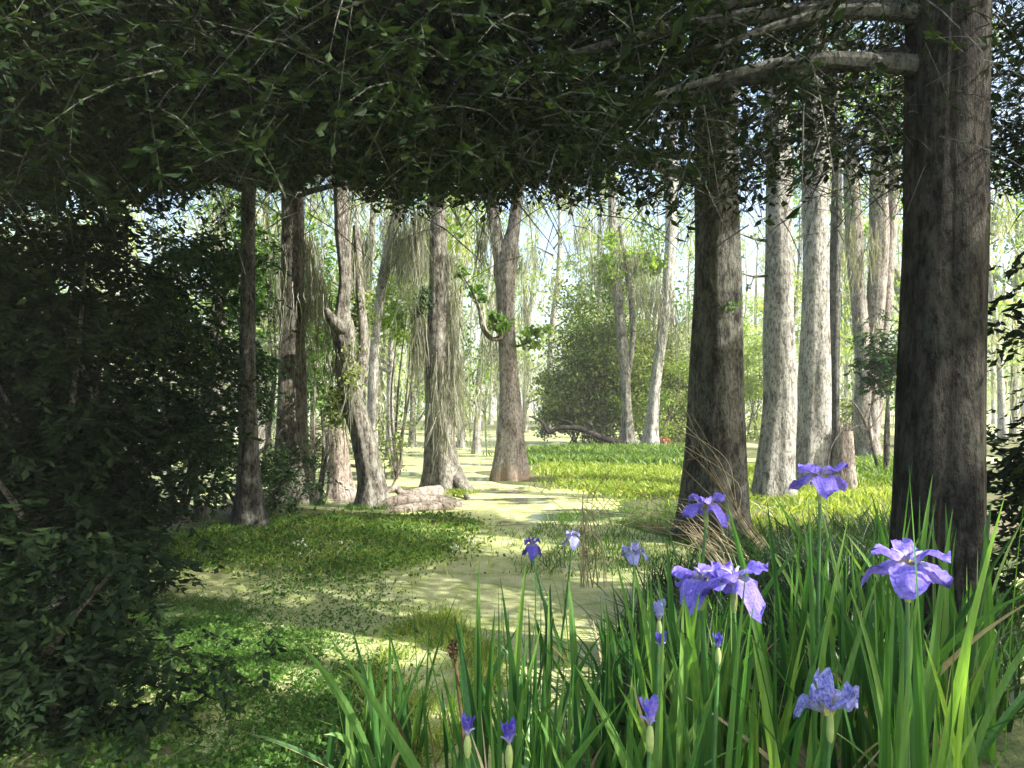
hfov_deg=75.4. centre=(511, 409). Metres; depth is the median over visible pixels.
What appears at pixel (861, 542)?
undergrowth
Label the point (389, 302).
background tree
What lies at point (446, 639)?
bank grass
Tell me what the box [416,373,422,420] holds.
background tree
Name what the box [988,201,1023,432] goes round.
background tree
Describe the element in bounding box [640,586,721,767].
iris plant
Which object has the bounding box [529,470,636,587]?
dry grass tuft
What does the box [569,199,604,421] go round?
background tree
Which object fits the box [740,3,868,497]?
cypress tree
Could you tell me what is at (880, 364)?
holly bush
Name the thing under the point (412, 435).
background tree
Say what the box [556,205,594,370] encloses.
background tree
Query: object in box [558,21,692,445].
slender tree
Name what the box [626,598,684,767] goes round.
iris plant
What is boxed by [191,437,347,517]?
evergreen shrub
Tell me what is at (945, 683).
iris plant
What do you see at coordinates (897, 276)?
background tree
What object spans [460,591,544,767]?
iris plant
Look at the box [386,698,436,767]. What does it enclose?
iris plant
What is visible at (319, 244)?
background tree
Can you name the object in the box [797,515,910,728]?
iris plant
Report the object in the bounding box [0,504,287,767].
evergreen shrub
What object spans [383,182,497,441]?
background tree
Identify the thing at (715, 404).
cypress tree
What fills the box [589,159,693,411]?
background tree
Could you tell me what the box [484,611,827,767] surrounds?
iris plant
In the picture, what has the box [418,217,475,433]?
background tree
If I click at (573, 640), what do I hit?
iris plant
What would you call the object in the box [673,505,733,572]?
dry grass tuft
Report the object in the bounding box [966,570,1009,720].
iris plant
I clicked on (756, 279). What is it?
background tree
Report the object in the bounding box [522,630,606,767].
iris plant
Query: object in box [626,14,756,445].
slender tree
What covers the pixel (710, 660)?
iris plant
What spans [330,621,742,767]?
iris plant
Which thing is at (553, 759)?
iris plant
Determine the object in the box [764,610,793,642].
iris plant
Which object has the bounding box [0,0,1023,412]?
sky
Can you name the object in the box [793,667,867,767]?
iris plant
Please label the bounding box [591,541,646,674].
iris plant
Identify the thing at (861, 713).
iris plant
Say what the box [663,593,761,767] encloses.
iris plant
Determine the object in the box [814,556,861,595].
iris plant
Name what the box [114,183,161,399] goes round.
background tree
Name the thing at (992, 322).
background tree
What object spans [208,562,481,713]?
bank herbs
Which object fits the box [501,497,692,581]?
bank grass
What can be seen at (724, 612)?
iris plant
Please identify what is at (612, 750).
iris plant
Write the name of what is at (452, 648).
withered iris
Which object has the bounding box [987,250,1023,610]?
evergreen shrub
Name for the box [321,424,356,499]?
mossy stump
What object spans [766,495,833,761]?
iris plant
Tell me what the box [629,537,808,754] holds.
iris plant
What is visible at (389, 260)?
slender tree
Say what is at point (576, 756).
iris plant
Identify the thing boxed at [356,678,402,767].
iris plant
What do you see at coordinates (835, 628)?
iris plant
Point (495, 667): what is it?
iris plant
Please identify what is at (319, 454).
leafy sapling
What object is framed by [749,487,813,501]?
foot tuft
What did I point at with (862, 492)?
marsh grass
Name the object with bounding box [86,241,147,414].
background tree
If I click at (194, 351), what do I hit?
evergreen shrub
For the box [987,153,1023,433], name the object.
background tree
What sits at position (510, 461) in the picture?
cypress tree
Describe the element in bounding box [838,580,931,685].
iris plant
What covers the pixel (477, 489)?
foot tuft
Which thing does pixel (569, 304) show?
holly bush
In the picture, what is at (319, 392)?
background tree
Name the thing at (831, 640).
iris plant
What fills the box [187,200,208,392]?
background tree
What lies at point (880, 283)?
cypress tree
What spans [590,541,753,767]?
iris plant
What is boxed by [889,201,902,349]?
background tree
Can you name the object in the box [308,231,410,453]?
background tree
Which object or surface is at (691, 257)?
background tree
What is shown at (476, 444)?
background tree
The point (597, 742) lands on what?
iris plant
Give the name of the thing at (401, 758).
iris plant
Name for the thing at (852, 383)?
background tree
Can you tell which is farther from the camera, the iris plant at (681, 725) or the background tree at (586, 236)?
the background tree at (586, 236)
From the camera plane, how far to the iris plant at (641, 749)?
1.78 m
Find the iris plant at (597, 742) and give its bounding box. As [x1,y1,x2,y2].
[541,603,640,767]
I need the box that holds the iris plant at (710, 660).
[708,629,716,689]
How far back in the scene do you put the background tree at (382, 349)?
27.28 m
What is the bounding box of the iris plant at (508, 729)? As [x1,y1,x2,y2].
[500,717,515,767]
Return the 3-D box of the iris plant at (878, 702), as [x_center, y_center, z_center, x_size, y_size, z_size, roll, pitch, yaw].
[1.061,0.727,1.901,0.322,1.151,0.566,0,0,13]
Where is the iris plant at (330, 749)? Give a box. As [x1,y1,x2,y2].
[326,689,393,767]
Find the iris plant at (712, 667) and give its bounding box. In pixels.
[643,607,717,725]
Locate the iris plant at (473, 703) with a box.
[440,565,494,767]
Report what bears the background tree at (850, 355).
on the ground at (1012, 757)
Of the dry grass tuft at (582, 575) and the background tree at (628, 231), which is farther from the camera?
the background tree at (628, 231)
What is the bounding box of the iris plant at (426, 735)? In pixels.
[372,682,431,767]
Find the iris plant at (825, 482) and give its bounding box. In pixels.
[686,461,904,767]
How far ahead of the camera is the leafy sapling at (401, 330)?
14.41 m
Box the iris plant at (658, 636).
[626,631,702,767]
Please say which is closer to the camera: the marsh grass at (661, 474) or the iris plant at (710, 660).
the iris plant at (710, 660)
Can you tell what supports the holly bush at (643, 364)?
on the ground at (1012, 757)
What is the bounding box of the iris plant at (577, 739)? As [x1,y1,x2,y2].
[501,674,585,767]
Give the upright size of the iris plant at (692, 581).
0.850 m
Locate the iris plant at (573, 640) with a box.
[484,581,581,740]
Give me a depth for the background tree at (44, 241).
24.30 m
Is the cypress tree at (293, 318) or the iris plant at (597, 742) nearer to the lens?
the iris plant at (597, 742)
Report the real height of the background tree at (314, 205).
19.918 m
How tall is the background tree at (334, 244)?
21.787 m
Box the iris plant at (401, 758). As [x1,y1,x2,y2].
[360,691,428,767]
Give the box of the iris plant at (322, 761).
[252,659,429,767]
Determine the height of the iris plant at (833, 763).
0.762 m
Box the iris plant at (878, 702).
[801,459,932,767]
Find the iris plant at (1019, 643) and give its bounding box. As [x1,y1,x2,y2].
[1002,640,1022,674]
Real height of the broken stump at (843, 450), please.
1.375 m
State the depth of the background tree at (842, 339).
41.10 m
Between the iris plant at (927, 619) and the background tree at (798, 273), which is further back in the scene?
the background tree at (798, 273)
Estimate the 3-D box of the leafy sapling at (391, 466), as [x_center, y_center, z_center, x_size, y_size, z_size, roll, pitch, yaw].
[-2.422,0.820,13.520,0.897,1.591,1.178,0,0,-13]
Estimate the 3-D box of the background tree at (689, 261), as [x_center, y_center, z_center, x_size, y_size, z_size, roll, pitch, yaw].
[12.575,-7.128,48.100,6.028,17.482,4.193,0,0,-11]
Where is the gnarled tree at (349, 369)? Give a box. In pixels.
[307,178,389,508]
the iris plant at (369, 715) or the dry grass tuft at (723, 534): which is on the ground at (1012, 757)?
the iris plant at (369, 715)
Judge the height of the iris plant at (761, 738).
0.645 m
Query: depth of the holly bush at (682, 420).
26.86 m
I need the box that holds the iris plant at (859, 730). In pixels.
[842,505,884,767]
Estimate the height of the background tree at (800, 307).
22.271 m
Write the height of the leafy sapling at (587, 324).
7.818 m
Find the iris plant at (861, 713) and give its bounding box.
[815,500,1006,767]
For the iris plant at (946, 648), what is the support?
on the ground at (1012, 757)
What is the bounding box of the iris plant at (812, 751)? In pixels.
[720,495,879,767]
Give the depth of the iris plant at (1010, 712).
2.44 m
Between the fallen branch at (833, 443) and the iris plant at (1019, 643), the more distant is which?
the fallen branch at (833, 443)
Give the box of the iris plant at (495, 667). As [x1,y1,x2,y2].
[441,617,516,767]
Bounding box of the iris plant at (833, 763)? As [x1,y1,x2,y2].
[777,591,891,767]
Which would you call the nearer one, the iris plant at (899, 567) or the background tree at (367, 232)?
the iris plant at (899, 567)
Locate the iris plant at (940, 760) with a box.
[667,473,1012,767]
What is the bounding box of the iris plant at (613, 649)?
[596,597,654,733]
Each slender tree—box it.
[272,130,507,450]
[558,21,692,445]
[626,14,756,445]
[751,22,991,448]
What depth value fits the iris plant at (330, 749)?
2.56 m
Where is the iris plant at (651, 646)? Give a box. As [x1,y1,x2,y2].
[575,548,699,767]
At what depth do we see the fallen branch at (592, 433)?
22.43 m
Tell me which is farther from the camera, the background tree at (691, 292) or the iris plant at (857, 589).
the background tree at (691, 292)
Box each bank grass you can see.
[313,594,551,767]
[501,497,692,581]
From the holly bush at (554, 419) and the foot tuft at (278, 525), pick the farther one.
the holly bush at (554, 419)
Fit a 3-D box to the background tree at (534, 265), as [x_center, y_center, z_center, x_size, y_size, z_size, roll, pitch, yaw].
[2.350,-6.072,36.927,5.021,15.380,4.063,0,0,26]
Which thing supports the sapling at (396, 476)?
on the ground at (1012, 757)
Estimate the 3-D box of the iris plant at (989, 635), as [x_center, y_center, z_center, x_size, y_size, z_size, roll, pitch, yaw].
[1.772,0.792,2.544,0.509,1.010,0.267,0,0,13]
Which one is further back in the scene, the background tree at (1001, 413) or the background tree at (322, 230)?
the background tree at (322, 230)
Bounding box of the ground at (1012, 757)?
[0,421,1023,767]
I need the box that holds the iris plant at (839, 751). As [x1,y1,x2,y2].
[749,654,867,767]
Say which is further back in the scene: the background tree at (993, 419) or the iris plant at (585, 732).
the background tree at (993, 419)
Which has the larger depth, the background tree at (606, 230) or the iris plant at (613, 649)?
the background tree at (606, 230)
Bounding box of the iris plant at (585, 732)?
[462,648,605,767]
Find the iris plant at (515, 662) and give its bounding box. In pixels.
[473,561,542,767]
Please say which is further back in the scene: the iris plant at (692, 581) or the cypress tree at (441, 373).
the cypress tree at (441, 373)
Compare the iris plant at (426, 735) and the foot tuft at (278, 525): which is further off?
the foot tuft at (278, 525)
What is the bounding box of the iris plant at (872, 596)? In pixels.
[824,576,878,611]
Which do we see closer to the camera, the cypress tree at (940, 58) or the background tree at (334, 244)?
the cypress tree at (940, 58)
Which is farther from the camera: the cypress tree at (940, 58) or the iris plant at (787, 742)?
the cypress tree at (940, 58)
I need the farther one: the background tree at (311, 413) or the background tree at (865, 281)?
the background tree at (865, 281)
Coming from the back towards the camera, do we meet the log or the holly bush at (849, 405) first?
the holly bush at (849, 405)
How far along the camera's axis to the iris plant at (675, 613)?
2.84 m
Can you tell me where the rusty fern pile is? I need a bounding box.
[659,436,671,444]
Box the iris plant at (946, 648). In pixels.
[774,497,1023,766]
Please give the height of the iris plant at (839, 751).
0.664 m
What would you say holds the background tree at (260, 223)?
on the ground at (1012, 757)
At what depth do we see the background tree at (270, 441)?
21.81 m
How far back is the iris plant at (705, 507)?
2.34 m
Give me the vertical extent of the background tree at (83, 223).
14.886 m
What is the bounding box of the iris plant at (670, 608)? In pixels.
[629,536,701,766]
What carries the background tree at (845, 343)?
on the ground at (1012, 757)
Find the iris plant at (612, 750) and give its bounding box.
[608,690,691,766]
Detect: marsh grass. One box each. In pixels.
[516,458,682,507]
[670,456,891,564]
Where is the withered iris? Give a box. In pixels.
[447,635,465,767]
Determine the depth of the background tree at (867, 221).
43.49 m
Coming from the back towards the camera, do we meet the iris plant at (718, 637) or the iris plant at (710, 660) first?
the iris plant at (710, 660)
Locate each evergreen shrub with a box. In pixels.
[0,168,272,586]
[0,211,265,625]
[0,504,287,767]
[94,185,297,520]
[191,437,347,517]
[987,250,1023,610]
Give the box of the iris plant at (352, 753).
[324,701,362,767]
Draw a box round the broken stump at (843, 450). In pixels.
[831,420,857,489]
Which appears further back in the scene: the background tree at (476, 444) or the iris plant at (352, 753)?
the background tree at (476, 444)
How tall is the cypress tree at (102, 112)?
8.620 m
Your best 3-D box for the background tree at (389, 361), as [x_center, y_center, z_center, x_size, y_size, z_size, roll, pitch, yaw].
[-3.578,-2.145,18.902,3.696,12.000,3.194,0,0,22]
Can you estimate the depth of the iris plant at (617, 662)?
2.73 m
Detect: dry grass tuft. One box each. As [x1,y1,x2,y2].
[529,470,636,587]
[566,472,749,564]
[672,407,775,553]
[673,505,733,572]
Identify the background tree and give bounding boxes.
[4,157,125,356]
[27,210,120,339]
[76,188,160,381]
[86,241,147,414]
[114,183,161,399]
[131,180,319,440]
[138,213,202,398]
[145,209,188,389]
[171,192,273,436]
[175,185,239,409]
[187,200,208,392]
[189,189,326,448]
[225,213,309,447]
[255,212,280,432]
[270,186,337,370]
[270,226,335,443]
[274,175,448,400]
[305,218,338,421]
[306,358,331,423]
[307,185,330,424]
[307,197,403,435]
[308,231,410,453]
[315,174,427,459]
[316,192,368,391]
[316,196,338,420]
[316,267,402,426]
[350,200,428,446]
[357,202,410,443]
[358,213,380,361]
[373,199,406,427]
[373,237,405,397]
[375,204,470,422]
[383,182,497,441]
[397,191,494,417]
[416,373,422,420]
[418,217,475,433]
[421,260,527,446]
[451,204,475,378]
[454,202,536,455]
[460,207,495,421]
[467,206,521,423]
[470,180,536,434]
[485,208,540,406]
[505,192,566,432]
[516,180,588,434]
[516,219,545,420]
[555,169,646,392]
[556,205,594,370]
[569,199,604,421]
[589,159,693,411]
[590,181,629,329]
[595,206,648,427]
[625,191,662,366]
[632,158,694,412]
[651,245,682,407]
[675,198,694,395]
[675,204,744,340]
[678,236,694,395]
[740,209,753,415]
[741,218,762,408]
[744,215,764,421]
[745,49,866,332]
[762,195,802,369]
[793,206,801,366]
[793,232,799,354]
[795,212,849,389]
[796,201,852,376]
[829,205,896,434]
[840,107,1017,383]
[840,194,851,422]
[840,215,867,389]
[842,160,885,425]
[886,254,901,395]
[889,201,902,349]
[893,221,902,331]
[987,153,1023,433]
[987,160,1023,437]
[987,210,1018,424]
[987,240,1005,409]
[987,383,996,419]
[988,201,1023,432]
[1002,218,1023,420]
[1004,208,1023,421]
[1017,361,1023,422]
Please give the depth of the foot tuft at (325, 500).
9.58 m
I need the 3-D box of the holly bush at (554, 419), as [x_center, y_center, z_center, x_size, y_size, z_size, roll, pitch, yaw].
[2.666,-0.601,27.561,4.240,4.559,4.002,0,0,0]
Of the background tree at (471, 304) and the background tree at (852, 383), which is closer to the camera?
the background tree at (471, 304)
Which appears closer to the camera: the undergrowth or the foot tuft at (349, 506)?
the undergrowth
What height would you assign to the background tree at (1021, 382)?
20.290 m
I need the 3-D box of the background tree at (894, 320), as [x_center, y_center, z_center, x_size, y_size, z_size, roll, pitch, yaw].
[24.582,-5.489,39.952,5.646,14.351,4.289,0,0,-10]
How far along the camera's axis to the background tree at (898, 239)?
52.67 m
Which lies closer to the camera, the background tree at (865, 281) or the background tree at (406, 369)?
the background tree at (406, 369)
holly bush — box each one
[524,306,691,443]
[525,362,621,443]
[533,249,650,444]
[633,352,689,443]
[743,289,799,440]
[840,393,891,449]
[843,309,897,469]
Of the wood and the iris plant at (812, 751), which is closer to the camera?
the iris plant at (812, 751)
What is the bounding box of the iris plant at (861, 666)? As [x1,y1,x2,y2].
[773,512,931,767]
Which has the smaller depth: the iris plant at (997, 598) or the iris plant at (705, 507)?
the iris plant at (705, 507)
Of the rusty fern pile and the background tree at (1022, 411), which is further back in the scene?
the background tree at (1022, 411)
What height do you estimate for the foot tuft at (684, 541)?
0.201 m
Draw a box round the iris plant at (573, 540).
[529,529,579,668]
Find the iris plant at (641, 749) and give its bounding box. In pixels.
[528,658,708,767]
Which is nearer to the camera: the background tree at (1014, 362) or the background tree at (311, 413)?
the background tree at (311, 413)
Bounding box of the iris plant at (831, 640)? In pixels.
[761,531,921,746]
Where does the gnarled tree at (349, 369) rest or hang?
on the ground at (1012, 757)
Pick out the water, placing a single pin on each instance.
(499, 505)
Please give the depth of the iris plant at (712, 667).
1.91 m
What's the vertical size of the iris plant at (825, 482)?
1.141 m
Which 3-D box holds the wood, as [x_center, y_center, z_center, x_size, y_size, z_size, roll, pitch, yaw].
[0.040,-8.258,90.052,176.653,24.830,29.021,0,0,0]
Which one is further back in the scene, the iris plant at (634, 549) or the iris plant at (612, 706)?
the iris plant at (634, 549)
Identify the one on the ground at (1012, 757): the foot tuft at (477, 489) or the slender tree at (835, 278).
the slender tree at (835, 278)
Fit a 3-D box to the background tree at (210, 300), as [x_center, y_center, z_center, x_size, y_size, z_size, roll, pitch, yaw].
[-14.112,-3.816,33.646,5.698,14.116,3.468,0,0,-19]
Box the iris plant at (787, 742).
[664,582,808,767]
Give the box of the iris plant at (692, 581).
[671,563,770,767]
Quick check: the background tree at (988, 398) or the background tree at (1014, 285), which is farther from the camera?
the background tree at (988, 398)
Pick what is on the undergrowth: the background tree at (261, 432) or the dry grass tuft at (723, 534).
the dry grass tuft at (723, 534)
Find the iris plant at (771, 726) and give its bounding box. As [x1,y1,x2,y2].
[693,602,828,767]
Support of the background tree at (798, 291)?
on the ground at (1012, 757)
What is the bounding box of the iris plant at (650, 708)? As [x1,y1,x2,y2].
[639,694,658,767]
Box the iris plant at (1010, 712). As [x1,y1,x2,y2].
[835,503,1023,766]
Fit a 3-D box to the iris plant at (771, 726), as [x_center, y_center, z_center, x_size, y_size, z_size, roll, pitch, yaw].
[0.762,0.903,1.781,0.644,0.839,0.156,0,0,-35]
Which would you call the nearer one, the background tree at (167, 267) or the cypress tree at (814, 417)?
the cypress tree at (814, 417)
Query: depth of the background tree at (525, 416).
40.73 m
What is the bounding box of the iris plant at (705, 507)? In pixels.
[622,492,730,718]
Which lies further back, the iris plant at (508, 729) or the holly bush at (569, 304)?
the holly bush at (569, 304)
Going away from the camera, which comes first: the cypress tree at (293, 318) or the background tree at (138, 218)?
the cypress tree at (293, 318)
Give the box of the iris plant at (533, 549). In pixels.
[486,537,552,699]
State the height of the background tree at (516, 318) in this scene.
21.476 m
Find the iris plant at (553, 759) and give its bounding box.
[494,654,647,767]
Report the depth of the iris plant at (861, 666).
2.02 m
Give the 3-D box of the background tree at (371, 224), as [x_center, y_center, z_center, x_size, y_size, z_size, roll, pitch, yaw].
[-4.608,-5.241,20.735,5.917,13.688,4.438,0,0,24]
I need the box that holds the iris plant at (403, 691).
[387,579,457,755]
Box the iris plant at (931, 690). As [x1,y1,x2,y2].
[883,498,1001,742]
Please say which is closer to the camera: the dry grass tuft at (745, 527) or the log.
the dry grass tuft at (745, 527)
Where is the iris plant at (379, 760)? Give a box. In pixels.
[240,621,427,767]
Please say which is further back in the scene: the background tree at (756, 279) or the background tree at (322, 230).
the background tree at (756, 279)
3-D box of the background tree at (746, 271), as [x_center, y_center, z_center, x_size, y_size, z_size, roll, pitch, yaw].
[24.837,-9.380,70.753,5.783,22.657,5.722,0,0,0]
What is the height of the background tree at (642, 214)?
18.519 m
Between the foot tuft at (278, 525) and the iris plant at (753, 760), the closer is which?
the iris plant at (753, 760)
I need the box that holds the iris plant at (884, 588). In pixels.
[843,493,969,767]
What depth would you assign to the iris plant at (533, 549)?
3.18 m
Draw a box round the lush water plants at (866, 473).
[855,451,893,486]
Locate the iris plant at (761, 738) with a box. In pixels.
[742,634,806,767]
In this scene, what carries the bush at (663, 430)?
on the ground at (1012, 757)
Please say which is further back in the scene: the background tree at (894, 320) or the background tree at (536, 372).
the background tree at (536, 372)
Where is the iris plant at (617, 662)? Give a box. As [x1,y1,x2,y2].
[562,622,630,737]
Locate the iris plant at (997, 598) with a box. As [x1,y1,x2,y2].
[991,569,1012,643]
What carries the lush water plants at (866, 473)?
on the water
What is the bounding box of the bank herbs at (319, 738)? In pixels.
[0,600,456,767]
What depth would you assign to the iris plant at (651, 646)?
1.76 m
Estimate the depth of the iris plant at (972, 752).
1.84 m
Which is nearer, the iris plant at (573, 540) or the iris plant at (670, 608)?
the iris plant at (670, 608)
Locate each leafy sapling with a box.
[221,198,304,466]
[270,423,327,479]
[271,246,357,494]
[366,262,427,473]
[374,413,414,480]
[548,251,669,444]
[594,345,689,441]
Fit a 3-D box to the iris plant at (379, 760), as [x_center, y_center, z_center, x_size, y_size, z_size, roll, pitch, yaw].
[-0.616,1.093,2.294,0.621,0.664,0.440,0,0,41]
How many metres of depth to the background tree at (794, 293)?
73.92 m
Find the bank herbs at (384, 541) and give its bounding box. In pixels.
[107,504,517,588]
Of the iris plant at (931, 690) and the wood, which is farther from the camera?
the wood
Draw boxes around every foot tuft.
[205,514,293,533]
[266,495,329,507]
[338,500,395,509]
[408,487,481,496]
[657,522,774,546]
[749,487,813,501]
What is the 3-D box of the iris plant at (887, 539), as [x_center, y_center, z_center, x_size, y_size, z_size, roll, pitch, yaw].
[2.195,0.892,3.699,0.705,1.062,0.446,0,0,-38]
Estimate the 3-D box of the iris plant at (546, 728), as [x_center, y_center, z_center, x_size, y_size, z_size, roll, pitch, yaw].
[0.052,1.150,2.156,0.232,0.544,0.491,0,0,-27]
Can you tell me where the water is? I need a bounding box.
[3,411,1023,767]
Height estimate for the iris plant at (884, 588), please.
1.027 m
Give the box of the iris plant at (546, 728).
[487,679,573,767]
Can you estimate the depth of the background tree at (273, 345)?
39.74 m
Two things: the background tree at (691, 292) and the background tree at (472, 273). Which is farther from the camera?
the background tree at (691, 292)
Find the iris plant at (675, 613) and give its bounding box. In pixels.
[633,528,753,679]
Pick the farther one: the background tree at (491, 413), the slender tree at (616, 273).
the background tree at (491, 413)
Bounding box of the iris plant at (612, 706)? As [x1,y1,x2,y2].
[454,602,649,767]
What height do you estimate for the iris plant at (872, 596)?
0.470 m
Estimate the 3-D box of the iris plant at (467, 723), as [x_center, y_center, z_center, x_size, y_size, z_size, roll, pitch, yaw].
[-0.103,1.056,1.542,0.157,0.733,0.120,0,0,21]
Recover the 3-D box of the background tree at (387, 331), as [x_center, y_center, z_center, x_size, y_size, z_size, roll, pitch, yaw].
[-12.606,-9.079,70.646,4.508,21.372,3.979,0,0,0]
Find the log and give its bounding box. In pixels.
[375,484,470,512]
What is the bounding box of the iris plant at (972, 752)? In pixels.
[837,595,1023,767]
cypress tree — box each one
[0,0,518,530]
[1,6,520,505]
[162,0,1023,703]
[333,0,1023,546]
[390,178,481,499]
[451,184,554,481]
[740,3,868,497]
[749,21,865,490]
[794,12,1021,456]
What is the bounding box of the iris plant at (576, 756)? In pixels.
[476,586,665,767]
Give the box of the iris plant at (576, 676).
[489,634,601,763]
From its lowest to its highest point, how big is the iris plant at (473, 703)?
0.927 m
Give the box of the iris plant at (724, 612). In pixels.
[707,595,729,661]
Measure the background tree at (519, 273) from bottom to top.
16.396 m
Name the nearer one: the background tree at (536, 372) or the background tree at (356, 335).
the background tree at (356, 335)
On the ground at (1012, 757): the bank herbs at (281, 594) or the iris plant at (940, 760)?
the iris plant at (940, 760)
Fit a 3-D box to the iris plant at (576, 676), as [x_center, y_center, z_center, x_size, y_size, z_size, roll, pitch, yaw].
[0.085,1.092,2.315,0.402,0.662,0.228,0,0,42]
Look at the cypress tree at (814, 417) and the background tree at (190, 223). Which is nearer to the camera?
the cypress tree at (814, 417)
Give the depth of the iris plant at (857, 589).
3.94 m
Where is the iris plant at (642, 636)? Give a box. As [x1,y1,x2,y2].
[605,552,649,677]
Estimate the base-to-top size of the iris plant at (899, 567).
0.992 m
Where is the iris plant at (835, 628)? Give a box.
[708,536,879,734]
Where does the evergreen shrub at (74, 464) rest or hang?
on the ground at (1012, 757)
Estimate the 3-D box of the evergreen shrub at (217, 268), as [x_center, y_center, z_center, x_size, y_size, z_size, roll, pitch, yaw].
[-4.028,-0.755,8.336,2.454,4.396,2.621,0,0,0]
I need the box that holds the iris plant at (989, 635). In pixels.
[924,500,1023,760]
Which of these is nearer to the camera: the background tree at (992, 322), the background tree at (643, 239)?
the background tree at (643, 239)
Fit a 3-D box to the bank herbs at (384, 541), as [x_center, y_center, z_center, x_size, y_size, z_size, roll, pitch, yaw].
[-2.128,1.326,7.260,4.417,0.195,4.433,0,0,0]
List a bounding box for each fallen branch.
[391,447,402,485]
[529,416,628,444]
[827,422,852,464]
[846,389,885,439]
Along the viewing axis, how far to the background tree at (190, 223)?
44.30 m
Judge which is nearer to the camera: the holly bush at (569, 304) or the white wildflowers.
the white wildflowers
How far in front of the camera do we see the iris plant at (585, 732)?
1.75 m
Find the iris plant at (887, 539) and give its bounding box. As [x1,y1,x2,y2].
[835,501,890,595]
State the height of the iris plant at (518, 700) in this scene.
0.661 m
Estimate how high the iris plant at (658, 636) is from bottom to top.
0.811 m
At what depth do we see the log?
9.39 m
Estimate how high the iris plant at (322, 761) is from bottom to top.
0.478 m
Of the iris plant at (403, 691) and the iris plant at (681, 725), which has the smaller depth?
the iris plant at (681, 725)
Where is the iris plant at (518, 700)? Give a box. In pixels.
[457,641,538,767]
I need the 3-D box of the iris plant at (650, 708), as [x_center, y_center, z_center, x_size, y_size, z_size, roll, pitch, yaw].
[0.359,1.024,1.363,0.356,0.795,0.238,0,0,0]
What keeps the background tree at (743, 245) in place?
on the ground at (1012, 757)
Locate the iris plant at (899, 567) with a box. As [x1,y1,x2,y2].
[861,538,970,767]
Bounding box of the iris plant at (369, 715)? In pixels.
[362,656,386,767]
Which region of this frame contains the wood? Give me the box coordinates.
[56,265,1023,421]
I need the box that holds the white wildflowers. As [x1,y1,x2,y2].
[292,537,475,555]
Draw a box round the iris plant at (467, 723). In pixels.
[461,712,474,767]
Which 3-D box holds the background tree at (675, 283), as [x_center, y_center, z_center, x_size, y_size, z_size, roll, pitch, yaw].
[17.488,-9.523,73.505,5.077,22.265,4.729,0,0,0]
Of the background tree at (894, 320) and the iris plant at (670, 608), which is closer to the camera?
the iris plant at (670, 608)
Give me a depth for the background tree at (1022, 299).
64.78 m
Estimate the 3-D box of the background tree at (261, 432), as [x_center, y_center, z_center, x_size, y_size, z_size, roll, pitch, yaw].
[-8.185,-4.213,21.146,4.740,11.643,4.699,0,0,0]
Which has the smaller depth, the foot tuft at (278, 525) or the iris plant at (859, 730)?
the iris plant at (859, 730)
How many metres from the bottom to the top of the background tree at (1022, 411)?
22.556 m
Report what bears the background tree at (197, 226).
on the ground at (1012, 757)
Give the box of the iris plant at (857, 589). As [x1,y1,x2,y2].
[855,555,876,615]
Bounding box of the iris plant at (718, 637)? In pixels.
[583,631,735,767]
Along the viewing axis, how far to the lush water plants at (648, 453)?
19.12 m
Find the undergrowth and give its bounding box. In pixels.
[512,498,1023,757]
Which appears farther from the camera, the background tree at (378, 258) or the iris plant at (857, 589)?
the background tree at (378, 258)
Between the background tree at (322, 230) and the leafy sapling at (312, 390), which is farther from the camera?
the background tree at (322, 230)
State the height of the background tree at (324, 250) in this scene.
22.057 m
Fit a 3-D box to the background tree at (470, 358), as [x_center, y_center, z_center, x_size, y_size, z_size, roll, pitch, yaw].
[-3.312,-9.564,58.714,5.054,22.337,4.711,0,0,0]
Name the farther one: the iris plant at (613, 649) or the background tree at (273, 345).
the background tree at (273, 345)
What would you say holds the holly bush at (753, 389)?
on the ground at (1012, 757)
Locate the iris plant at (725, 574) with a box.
[694,560,807,767]
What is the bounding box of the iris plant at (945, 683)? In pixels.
[923,527,1023,737]
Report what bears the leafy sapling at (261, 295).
on the ground at (1012, 757)
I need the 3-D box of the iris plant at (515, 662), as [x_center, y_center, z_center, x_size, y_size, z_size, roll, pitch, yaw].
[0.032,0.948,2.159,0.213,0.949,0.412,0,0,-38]
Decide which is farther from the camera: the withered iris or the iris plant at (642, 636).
the iris plant at (642, 636)
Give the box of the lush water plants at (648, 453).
[459,440,684,470]
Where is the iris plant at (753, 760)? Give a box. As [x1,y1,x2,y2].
[685,686,759,767]
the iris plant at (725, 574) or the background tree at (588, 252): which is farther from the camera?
the background tree at (588, 252)
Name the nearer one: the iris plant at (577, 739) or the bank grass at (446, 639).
the iris plant at (577, 739)
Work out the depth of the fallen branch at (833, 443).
8.99 m

